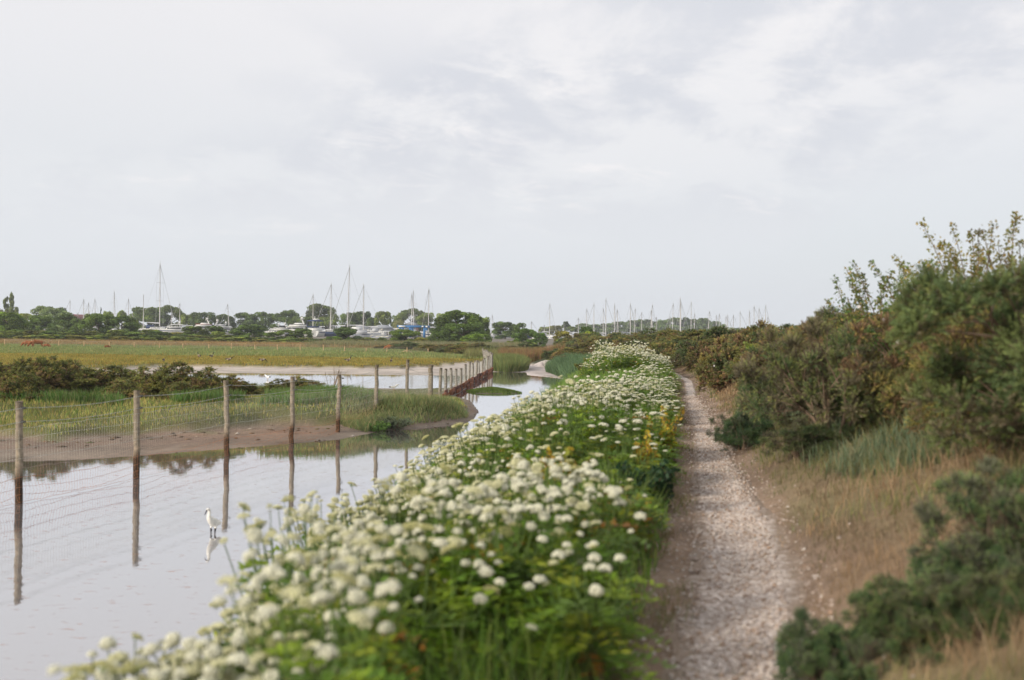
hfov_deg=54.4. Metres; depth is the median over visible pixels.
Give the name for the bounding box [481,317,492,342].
broadleaf tree
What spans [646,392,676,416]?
umbel plant
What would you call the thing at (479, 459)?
umbel plant
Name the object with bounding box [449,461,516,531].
umbel plant
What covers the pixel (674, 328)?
broadleaf tree
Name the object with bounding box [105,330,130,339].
shrub
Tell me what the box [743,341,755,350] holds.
bramble bush
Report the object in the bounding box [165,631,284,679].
umbel plant
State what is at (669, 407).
umbel plant
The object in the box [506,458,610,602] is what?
umbel plant
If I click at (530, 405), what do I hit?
umbel plant
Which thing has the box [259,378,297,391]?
gorse bush
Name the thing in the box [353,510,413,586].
umbel plant
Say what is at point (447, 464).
umbel plant
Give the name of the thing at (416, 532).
umbel plant
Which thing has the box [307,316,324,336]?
motor cruiser
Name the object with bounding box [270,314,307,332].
motor yacht
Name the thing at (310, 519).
umbel plant
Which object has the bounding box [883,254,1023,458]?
gorse bush
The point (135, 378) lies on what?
gorse bush
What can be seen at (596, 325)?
broadleaf tree
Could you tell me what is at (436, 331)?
broadleaf tree
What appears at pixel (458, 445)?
umbel plant
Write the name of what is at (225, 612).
umbel plant
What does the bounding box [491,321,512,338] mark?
broadleaf tree
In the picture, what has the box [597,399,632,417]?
umbel plant
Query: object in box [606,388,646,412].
umbel plant
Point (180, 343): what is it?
seeding grass
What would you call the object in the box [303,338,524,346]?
tall reeds
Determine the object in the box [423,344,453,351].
gorse bush
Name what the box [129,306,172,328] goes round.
broadleaf tree
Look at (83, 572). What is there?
water
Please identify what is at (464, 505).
umbel plant
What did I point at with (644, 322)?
broadleaf tree
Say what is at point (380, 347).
gorse bush
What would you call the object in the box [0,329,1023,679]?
ground
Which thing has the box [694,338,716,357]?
gorse bush
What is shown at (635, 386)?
umbel plant
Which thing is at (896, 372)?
gorse bush
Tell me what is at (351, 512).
umbel plant
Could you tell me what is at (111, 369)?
gorse bush
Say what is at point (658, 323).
broadleaf tree
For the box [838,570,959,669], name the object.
gorse bush
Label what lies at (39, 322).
broadleaf tree
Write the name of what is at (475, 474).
umbel plant
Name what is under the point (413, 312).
sailing yacht
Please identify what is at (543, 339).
broadleaf tree
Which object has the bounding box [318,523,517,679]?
umbel plant
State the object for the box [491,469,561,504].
umbel plant
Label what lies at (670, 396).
umbel plant
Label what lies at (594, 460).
umbel plant
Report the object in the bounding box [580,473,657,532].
umbel plant
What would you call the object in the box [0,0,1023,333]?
sky
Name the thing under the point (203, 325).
motor yacht
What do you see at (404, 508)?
umbel plant
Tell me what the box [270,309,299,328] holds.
broadleaf tree
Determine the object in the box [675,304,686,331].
sailing yacht
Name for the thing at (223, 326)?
motor yacht
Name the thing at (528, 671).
undergrowth
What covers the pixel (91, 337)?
shrub
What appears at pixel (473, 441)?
umbel plant
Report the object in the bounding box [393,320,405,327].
willow tree
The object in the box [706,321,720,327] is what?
broadleaf tree
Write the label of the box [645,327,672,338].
gorse bush
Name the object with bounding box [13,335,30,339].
shrub
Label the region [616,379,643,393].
umbel plant
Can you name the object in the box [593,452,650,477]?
umbel plant
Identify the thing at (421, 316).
broadleaf tree
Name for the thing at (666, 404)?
umbel plant
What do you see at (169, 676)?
umbel plant
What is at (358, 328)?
sailing yacht
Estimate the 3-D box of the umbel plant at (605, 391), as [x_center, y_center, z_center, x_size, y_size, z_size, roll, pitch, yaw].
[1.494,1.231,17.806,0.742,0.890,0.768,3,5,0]
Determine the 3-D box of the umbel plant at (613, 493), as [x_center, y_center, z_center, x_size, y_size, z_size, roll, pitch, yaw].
[0.366,1.194,5.510,0.827,0.911,0.880,0,0,-26]
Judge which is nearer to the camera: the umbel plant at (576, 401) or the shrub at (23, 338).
the umbel plant at (576, 401)
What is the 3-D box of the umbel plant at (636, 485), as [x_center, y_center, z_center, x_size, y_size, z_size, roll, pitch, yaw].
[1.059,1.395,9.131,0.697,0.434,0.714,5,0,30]
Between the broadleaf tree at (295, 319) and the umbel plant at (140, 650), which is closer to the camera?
the umbel plant at (140, 650)
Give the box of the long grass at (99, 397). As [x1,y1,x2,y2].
[0,382,382,405]
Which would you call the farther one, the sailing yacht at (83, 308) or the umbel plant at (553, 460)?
the sailing yacht at (83, 308)
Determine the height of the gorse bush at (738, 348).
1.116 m
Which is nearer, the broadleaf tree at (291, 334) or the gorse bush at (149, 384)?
the gorse bush at (149, 384)
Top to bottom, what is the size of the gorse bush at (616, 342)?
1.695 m
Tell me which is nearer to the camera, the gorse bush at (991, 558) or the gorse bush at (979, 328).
the gorse bush at (991, 558)
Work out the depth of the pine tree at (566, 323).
458.92 m
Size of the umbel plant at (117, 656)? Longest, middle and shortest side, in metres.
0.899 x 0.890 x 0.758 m
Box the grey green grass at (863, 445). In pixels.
[736,378,1004,479]
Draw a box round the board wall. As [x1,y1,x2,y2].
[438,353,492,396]
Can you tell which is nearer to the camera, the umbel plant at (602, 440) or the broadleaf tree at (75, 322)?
the umbel plant at (602, 440)
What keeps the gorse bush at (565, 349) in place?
on the ground at (46, 451)
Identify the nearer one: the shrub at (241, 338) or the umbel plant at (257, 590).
the umbel plant at (257, 590)
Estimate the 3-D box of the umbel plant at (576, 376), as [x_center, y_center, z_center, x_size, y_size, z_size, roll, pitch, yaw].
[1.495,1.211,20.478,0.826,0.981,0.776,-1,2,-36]
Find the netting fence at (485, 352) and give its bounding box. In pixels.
[482,348,492,366]
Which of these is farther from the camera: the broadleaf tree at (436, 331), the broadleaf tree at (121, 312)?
the broadleaf tree at (121, 312)
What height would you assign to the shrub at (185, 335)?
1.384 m
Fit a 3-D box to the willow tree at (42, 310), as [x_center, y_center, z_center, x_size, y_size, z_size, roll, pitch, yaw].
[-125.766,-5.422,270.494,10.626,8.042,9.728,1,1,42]
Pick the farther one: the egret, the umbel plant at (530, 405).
the umbel plant at (530, 405)
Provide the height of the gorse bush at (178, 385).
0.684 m
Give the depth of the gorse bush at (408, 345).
117.33 m
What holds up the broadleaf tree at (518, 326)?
on the ground at (46, 451)
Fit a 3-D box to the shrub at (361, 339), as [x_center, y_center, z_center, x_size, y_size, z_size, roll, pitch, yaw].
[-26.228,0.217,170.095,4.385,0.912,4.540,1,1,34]
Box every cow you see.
[20,340,34,345]
[27,339,44,346]
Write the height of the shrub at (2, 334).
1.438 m
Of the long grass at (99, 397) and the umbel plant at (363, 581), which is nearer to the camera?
the umbel plant at (363, 581)
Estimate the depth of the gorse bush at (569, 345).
90.12 m
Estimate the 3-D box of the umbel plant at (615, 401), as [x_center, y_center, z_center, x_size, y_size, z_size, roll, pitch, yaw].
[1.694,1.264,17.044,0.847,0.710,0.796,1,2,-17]
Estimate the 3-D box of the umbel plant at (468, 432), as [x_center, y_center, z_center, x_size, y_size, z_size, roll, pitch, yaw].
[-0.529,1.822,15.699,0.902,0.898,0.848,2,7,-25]
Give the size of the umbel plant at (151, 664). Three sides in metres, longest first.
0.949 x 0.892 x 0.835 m
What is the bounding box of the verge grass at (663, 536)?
[533,380,702,679]
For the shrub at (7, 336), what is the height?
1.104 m
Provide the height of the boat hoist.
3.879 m
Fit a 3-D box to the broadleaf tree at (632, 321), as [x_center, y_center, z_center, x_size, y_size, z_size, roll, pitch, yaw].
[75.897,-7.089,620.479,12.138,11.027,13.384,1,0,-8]
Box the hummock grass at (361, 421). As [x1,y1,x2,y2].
[330,388,469,431]
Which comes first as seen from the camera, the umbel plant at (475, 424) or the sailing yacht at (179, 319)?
the umbel plant at (475, 424)
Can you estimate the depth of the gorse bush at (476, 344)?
98.28 m
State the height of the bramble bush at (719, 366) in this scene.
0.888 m
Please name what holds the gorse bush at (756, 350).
on the ground at (46, 451)
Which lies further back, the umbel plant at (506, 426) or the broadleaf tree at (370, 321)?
the broadleaf tree at (370, 321)
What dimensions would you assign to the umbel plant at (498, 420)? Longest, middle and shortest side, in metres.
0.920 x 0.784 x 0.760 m
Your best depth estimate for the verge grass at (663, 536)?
6.40 m
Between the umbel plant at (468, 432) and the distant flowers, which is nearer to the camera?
the umbel plant at (468, 432)
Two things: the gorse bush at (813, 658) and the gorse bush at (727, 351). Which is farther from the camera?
the gorse bush at (727, 351)
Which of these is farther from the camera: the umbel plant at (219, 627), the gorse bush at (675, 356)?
the gorse bush at (675, 356)
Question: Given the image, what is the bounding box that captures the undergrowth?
[209,365,678,679]
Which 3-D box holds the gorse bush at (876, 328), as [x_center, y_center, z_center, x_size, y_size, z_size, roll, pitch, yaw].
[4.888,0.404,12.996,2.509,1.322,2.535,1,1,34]
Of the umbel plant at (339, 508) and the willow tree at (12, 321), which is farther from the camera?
the willow tree at (12, 321)
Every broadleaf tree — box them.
[5,313,31,328]
[27,315,54,334]
[48,312,76,331]
[70,318,86,330]
[77,313,114,333]
[103,311,113,322]
[105,315,141,332]
[115,310,126,329]
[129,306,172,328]
[141,329,158,334]
[154,305,184,326]
[180,314,195,326]
[181,326,209,337]
[187,312,218,326]
[205,326,226,333]
[212,314,236,325]
[224,312,258,327]
[228,324,266,340]
[253,311,276,333]
[264,332,282,337]
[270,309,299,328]
[273,329,298,338]
[288,316,313,325]
[294,328,312,339]
[311,317,337,329]
[332,327,361,339]
[338,312,361,327]
[355,311,372,325]
[365,317,378,327]
[374,311,392,326]
[389,329,424,341]
[417,312,435,336]
[425,326,452,341]
[429,309,483,340]
[434,313,453,328]
[439,323,485,341]
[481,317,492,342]
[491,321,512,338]
[510,323,527,338]
[511,328,537,343]
[533,332,547,346]
[537,327,548,333]
[548,325,562,334]
[564,326,579,333]
[575,323,590,327]
[579,326,592,334]
[590,324,604,334]
[592,328,603,334]
[600,323,616,333]
[603,327,629,335]
[611,321,628,333]
[627,320,640,334]
[627,326,656,334]
[636,319,652,326]
[653,321,661,329]
[658,319,671,329]
[658,325,682,330]
[664,317,682,326]
[682,325,707,330]
[685,319,700,329]
[697,318,710,328]
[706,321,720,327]
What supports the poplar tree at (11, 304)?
on the ground at (46, 451)
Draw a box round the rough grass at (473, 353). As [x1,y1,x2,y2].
[462,346,534,357]
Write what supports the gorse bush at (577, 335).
on the ground at (46, 451)
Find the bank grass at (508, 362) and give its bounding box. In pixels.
[481,352,531,371]
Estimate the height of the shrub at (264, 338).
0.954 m
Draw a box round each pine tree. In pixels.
[305,303,340,329]
[394,308,422,335]
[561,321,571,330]
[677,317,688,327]
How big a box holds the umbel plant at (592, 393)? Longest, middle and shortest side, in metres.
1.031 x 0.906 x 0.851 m
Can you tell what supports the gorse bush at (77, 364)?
on the ground at (46, 451)
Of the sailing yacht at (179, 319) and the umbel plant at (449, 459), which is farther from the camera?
the sailing yacht at (179, 319)
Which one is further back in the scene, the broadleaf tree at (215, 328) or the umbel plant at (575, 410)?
the broadleaf tree at (215, 328)
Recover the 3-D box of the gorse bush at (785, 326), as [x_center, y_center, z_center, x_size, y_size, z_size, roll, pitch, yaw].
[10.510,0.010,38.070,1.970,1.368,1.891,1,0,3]
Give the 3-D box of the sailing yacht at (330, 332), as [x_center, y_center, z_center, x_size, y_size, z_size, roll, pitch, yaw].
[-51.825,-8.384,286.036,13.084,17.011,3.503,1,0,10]
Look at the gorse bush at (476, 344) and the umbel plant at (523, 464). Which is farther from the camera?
the gorse bush at (476, 344)
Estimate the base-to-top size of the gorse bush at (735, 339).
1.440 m
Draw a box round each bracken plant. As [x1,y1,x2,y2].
[539,446,595,488]
[591,493,650,533]
[633,430,660,468]
[645,405,684,461]
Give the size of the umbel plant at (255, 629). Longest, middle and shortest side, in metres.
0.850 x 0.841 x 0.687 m
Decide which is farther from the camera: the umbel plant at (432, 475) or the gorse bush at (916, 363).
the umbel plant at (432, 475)
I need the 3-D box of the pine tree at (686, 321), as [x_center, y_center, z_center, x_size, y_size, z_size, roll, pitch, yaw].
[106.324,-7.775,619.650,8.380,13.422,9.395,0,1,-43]
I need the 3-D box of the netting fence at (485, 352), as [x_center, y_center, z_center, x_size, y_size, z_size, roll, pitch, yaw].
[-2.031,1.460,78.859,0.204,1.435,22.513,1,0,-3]
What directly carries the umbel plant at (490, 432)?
on the ground at (46, 451)
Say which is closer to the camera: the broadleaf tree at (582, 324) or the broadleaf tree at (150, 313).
the broadleaf tree at (150, 313)
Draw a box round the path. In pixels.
[661,371,830,679]
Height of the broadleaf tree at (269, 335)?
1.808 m
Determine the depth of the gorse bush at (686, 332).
50.66 m
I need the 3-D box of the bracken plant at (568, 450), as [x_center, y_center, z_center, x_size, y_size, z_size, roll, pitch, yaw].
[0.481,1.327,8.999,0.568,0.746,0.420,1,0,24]
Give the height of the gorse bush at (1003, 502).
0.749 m
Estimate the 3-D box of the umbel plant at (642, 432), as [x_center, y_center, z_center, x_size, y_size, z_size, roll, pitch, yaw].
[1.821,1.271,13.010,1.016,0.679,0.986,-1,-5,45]
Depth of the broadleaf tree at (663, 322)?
617.86 m
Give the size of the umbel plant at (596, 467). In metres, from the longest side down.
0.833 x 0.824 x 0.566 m
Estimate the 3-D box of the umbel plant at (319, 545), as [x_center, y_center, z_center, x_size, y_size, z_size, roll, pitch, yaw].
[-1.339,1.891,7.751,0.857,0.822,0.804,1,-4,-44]
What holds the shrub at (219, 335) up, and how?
on the ground at (46, 451)
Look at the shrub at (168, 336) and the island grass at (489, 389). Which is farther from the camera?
the shrub at (168, 336)
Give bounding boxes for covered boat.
[350,330,370,337]
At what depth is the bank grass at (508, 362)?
68.54 m
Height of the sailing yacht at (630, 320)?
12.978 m
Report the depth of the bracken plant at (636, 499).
7.81 m
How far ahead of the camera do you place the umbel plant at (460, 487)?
6.92 m
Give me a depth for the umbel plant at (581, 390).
17.43 m
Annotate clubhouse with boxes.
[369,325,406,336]
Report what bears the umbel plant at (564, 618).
on the ground at (46, 451)
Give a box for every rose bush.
[824,258,933,350]
[868,259,979,347]
[891,210,1023,298]
[957,224,1023,291]
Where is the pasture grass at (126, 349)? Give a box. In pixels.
[0,343,483,359]
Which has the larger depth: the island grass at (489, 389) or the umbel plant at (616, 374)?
the island grass at (489, 389)
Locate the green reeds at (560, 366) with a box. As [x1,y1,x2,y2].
[543,351,592,378]
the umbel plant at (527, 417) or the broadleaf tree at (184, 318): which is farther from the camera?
the broadleaf tree at (184, 318)
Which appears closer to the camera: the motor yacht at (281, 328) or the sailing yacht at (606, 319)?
the motor yacht at (281, 328)
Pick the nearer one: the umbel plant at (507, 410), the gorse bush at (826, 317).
the umbel plant at (507, 410)
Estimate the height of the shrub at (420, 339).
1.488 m
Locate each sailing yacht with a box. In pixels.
[77,300,96,330]
[139,265,175,329]
[167,304,192,326]
[304,296,324,335]
[315,284,347,336]
[328,265,367,329]
[348,284,386,336]
[407,296,416,336]
[409,291,418,336]
[420,290,434,336]
[542,305,555,338]
[569,318,579,336]
[593,298,616,335]
[611,304,617,331]
[622,302,636,333]
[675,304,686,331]
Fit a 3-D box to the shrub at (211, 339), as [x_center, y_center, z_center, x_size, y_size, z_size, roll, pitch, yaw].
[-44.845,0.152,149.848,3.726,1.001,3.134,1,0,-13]
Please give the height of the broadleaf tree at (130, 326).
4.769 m
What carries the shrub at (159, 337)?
on the ground at (46, 451)
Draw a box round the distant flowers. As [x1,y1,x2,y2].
[500,339,684,418]
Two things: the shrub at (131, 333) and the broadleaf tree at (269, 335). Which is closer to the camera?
the shrub at (131, 333)
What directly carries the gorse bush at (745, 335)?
on the ground at (46, 451)
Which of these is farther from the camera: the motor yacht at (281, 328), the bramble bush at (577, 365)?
the motor yacht at (281, 328)
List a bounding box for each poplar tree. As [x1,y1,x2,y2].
[3,296,8,312]
[9,291,18,312]
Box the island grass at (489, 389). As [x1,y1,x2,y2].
[466,386,521,393]
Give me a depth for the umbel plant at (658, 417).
13.73 m
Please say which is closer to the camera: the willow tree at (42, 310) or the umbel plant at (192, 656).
the umbel plant at (192, 656)
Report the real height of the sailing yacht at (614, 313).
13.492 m
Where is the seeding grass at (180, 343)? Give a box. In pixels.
[0,338,383,348]
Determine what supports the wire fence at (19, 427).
on the ground at (46, 451)
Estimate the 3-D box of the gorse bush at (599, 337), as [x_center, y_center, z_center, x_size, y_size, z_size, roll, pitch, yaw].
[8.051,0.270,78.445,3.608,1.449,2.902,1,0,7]
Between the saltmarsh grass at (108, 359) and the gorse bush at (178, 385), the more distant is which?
the saltmarsh grass at (108, 359)
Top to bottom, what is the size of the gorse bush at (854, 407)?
1.722 m
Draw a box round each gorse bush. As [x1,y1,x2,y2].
[0,355,64,388]
[0,360,11,377]
[0,372,51,401]
[21,355,88,393]
[51,358,84,382]
[62,367,114,393]
[84,364,130,390]
[99,379,151,398]
[107,364,161,394]
[132,363,178,393]
[149,360,206,393]
[152,381,200,399]
[180,365,231,391]
[215,373,246,392]
[233,381,263,394]
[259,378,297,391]
[283,375,325,387]
[375,343,398,348]
[390,341,419,349]
[406,344,432,350]
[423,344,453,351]
[435,343,459,352]
[443,342,481,353]
[454,342,499,354]
[480,345,500,351]
[512,341,543,348]
[541,348,559,358]
[546,343,571,348]
[546,347,589,359]
[555,338,576,346]
[562,349,590,357]
[571,333,580,338]
[571,337,588,350]
[578,338,596,352]
[594,335,624,347]
[594,339,613,350]
[599,332,624,339]
[608,336,630,349]
[621,336,639,351]
[625,331,657,339]
[630,327,659,339]
[632,337,668,346]
[638,340,672,352]
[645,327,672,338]
[650,338,683,354]
[651,329,674,340]
[653,340,694,366]
[661,330,685,338]
[666,328,710,342]
[669,339,692,366]
[670,329,711,341]
[679,335,705,365]
[684,339,711,372]
[694,335,744,393]
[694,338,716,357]
[703,326,741,338]
[705,406,777,450]
[708,341,738,373]
[713,332,741,346]
[721,345,745,376]
[722,331,788,380]
[726,335,781,391]
[728,327,747,339]
[732,316,910,448]
[733,368,796,426]
[735,318,782,347]
[736,338,815,395]
[741,321,836,385]
[749,323,801,341]
[758,417,858,461]
[759,328,814,368]
[765,343,891,431]
[772,604,892,679]
[778,322,794,329]
[788,341,873,412]
[791,304,852,338]
[792,321,896,411]
[808,311,850,322]
[829,309,870,324]
[838,311,938,419]
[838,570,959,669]
[877,278,1021,455]
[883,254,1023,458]
[888,531,1023,636]
[900,296,1005,430]
[905,562,1023,648]
[911,455,1023,573]
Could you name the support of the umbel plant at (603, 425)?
on the ground at (46, 451)
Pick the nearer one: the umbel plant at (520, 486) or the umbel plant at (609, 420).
the umbel plant at (520, 486)
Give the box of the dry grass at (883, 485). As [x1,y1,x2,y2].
[544,371,1023,679]
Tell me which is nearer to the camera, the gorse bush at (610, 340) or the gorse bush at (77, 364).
the gorse bush at (77, 364)
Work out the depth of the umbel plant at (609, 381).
19.81 m
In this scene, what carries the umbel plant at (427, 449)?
on the ground at (46, 451)
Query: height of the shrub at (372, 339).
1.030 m
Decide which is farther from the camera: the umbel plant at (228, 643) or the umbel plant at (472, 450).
the umbel plant at (472, 450)
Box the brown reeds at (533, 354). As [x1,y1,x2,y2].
[497,342,564,362]
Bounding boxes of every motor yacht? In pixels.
[153,321,184,332]
[194,315,211,334]
[209,319,243,334]
[264,323,288,335]
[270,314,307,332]
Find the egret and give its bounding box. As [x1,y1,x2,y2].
[205,508,220,532]
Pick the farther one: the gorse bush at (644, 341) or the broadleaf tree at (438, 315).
the broadleaf tree at (438, 315)
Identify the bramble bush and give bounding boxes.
[574,359,585,369]
[612,458,679,510]
[710,356,735,388]
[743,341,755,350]
[864,301,942,422]
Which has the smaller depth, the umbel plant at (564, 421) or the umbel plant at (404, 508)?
the umbel plant at (404, 508)
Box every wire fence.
[0,359,433,506]
[4,339,428,352]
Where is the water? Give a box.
[0,372,563,679]
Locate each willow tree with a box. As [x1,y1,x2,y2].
[0,311,31,330]
[28,305,68,329]
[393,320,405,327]
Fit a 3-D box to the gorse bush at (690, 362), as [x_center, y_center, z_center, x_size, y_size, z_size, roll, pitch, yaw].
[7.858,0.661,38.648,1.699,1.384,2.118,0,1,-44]
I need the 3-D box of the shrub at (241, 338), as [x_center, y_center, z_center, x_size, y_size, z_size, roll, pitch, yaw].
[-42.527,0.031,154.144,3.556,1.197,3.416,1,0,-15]
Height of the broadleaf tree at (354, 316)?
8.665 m
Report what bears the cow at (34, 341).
on the ground at (46, 451)
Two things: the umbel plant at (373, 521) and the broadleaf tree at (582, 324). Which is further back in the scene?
the broadleaf tree at (582, 324)
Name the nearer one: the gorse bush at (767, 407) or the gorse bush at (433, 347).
the gorse bush at (767, 407)
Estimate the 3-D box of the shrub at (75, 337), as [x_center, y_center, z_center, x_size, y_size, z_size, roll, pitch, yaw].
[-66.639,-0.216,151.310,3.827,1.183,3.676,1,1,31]
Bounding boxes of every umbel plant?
[47,652,250,675]
[61,662,109,679]
[62,645,236,679]
[66,650,213,679]
[73,634,249,679]
[87,636,233,679]
[89,659,184,669]
[105,640,179,679]
[107,644,271,679]
[107,660,172,678]
[119,632,250,675]
[128,636,273,679]
[137,660,268,679]
[144,622,334,679]
[145,626,258,678]
[145,656,244,679]
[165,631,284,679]
[181,626,265,676]
[185,610,349,679]
[197,593,339,659]
[213,495,347,643]
[213,552,407,679]
[213,566,397,674]
[219,592,348,669]
[223,664,245,679]
[240,490,333,607]
[242,521,427,679]
[250,674,261,679]
[251,587,308,625]
[267,495,370,581]
[269,555,409,632]
[293,493,382,548]
[293,497,377,550]
[308,518,427,630]
[308,534,355,549]
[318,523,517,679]
[321,501,395,549]
[324,512,448,667]
[327,507,391,547]
[339,495,409,529]
[340,499,404,515]
[345,481,409,524]
[351,497,432,537]
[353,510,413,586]
[360,501,424,524]
[368,493,472,576]
[371,476,409,507]
[374,484,439,521]
[375,464,502,644]
[382,474,436,510]
[382,477,448,523]
[386,464,434,491]
[395,473,550,670]
[396,462,464,489]
[398,465,447,487]
[399,462,470,493]
[399,470,463,520]
[402,476,521,626]
[407,445,456,471]
[408,480,493,539]
[410,466,464,487]
[414,450,463,473]
[414,452,455,473]
[415,449,497,520]
[418,435,468,466]
[418,465,502,519]
[420,465,499,501]
[422,439,498,482]
[422,472,511,525]
[426,479,534,595]
[430,444,470,474]
[432,438,470,465]
[436,453,469,462]
[442,483,602,664]
[445,422,523,485]
[446,436,488,453]
[447,457,494,479]
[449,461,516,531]
[451,418,495,445]
[451,425,502,467]
[459,429,501,442]
[462,426,500,445]
[463,423,516,477]
[466,423,510,450]
[468,454,531,497]
[473,412,514,438]
[476,418,526,444]
[476,430,526,461]
[477,417,518,445]
[480,414,519,436]
[482,469,553,559]
[490,450,568,552]
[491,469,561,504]
[495,453,549,490]
[497,408,530,435]
[497,409,555,466]
[497,421,555,462]
[498,535,676,679]
[502,459,617,610]
[502,470,652,642]
[503,403,572,462]
[505,420,570,471]
[505,459,605,565]
[506,428,575,476]
[506,452,602,502]
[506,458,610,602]
[508,395,547,434]
[510,403,547,425]
[511,411,592,473]
[512,392,564,443]
[522,459,610,520]
[526,468,586,491]
[527,375,604,444]
[527,391,567,421]
[529,405,586,459]
[532,390,585,429]
[546,393,611,455]
[547,453,616,484]
[549,391,598,407]
[551,384,597,424]
[555,387,597,434]
[557,459,647,520]
[561,386,599,407]
[568,379,604,403]
[570,421,632,465]
[574,375,603,392]
[574,385,634,436]
[574,409,625,448]
[575,382,608,396]
[575,430,633,466]
[577,433,647,477]
[578,387,620,419]
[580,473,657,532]
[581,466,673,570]
[583,384,614,406]
[583,390,615,418]
[584,385,615,404]
[584,391,627,415]
[585,424,662,455]
[587,395,657,442]
[591,393,631,413]
[593,419,673,463]
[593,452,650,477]
[595,375,634,398]
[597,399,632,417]
[599,373,632,388]
[599,469,659,510]
[600,381,631,390]
[601,423,656,448]
[602,384,632,401]
[606,369,640,388]
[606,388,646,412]
[607,391,644,407]
[608,403,641,424]
[608,442,685,494]
[614,378,647,398]
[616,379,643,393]
[617,411,685,462]
[619,433,686,470]
[621,406,685,447]
[623,392,658,407]
[633,399,682,426]
[636,379,667,398]
[636,383,673,400]
[644,398,681,416]
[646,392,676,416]
[649,399,685,422]
[651,392,685,417]
[652,389,681,406]
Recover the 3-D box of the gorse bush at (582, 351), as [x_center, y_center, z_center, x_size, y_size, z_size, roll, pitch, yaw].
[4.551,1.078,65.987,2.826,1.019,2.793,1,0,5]
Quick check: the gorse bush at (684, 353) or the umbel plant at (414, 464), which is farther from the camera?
the gorse bush at (684, 353)
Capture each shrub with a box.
[0,331,23,337]
[0,332,15,338]
[3,335,23,338]
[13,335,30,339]
[22,330,43,334]
[26,335,43,339]
[35,334,61,339]
[38,331,60,338]
[50,335,72,340]
[52,332,72,338]
[61,335,86,339]
[68,330,88,338]
[79,331,103,335]
[85,335,103,340]
[96,336,116,339]
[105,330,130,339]
[110,336,131,341]
[116,331,144,339]
[119,336,143,340]
[136,337,156,340]
[142,331,171,340]
[144,335,163,340]
[161,335,182,337]
[168,336,193,341]
[175,334,193,336]
[189,338,209,341]
[204,338,226,341]
[210,331,224,334]
[212,334,233,340]
[213,337,235,341]
[226,336,248,341]
[227,335,250,340]
[252,337,275,341]
[252,339,268,342]
[276,339,294,342]
[278,338,302,341]
[350,339,371,340]
[363,337,375,341]
[414,337,427,342]
[460,333,491,342]
[552,331,568,341]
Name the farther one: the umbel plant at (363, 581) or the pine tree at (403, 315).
the pine tree at (403, 315)
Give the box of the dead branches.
[325,367,342,385]
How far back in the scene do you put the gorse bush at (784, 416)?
11.97 m
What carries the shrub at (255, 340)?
on the ground at (46, 451)
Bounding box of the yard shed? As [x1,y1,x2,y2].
[371,335,390,337]
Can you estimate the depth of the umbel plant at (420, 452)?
13.62 m
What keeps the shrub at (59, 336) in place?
on the ground at (46, 451)
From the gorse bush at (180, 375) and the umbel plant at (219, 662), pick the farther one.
the gorse bush at (180, 375)
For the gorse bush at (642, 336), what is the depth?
69.15 m
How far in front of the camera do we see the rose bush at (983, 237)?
10.63 m
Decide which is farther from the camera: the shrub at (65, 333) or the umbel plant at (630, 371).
the shrub at (65, 333)
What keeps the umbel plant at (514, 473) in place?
on the ground at (46, 451)
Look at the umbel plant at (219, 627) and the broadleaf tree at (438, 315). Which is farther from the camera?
the broadleaf tree at (438, 315)
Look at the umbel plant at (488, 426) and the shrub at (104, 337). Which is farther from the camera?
the shrub at (104, 337)
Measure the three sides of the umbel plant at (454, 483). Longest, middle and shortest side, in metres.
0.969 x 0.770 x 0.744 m
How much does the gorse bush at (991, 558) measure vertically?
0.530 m
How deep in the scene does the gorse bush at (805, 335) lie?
16.32 m
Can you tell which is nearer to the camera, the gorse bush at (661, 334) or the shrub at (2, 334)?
the gorse bush at (661, 334)
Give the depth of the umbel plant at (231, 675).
3.62 m
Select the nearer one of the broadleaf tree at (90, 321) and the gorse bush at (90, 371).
the gorse bush at (90, 371)
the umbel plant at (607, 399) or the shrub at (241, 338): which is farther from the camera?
the shrub at (241, 338)
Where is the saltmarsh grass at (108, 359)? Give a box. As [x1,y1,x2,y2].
[0,350,482,367]
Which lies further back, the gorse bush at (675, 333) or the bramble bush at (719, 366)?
the gorse bush at (675, 333)
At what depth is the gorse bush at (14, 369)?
28.60 m
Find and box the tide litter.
[0,401,478,454]
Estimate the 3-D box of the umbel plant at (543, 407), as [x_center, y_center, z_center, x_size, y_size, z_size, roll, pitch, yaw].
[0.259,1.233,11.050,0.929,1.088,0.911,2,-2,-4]
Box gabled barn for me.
[73,314,93,326]
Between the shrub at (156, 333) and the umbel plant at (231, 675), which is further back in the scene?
the shrub at (156, 333)
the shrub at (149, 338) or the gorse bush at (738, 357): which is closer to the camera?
the gorse bush at (738, 357)
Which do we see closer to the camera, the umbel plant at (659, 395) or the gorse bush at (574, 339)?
the umbel plant at (659, 395)
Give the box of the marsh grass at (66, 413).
[0,392,466,435]
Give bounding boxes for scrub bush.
[363,421,390,431]
[370,416,414,430]
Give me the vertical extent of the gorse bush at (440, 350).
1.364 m
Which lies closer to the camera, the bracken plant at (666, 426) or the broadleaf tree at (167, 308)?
the bracken plant at (666, 426)
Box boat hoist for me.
[397,325,429,337]

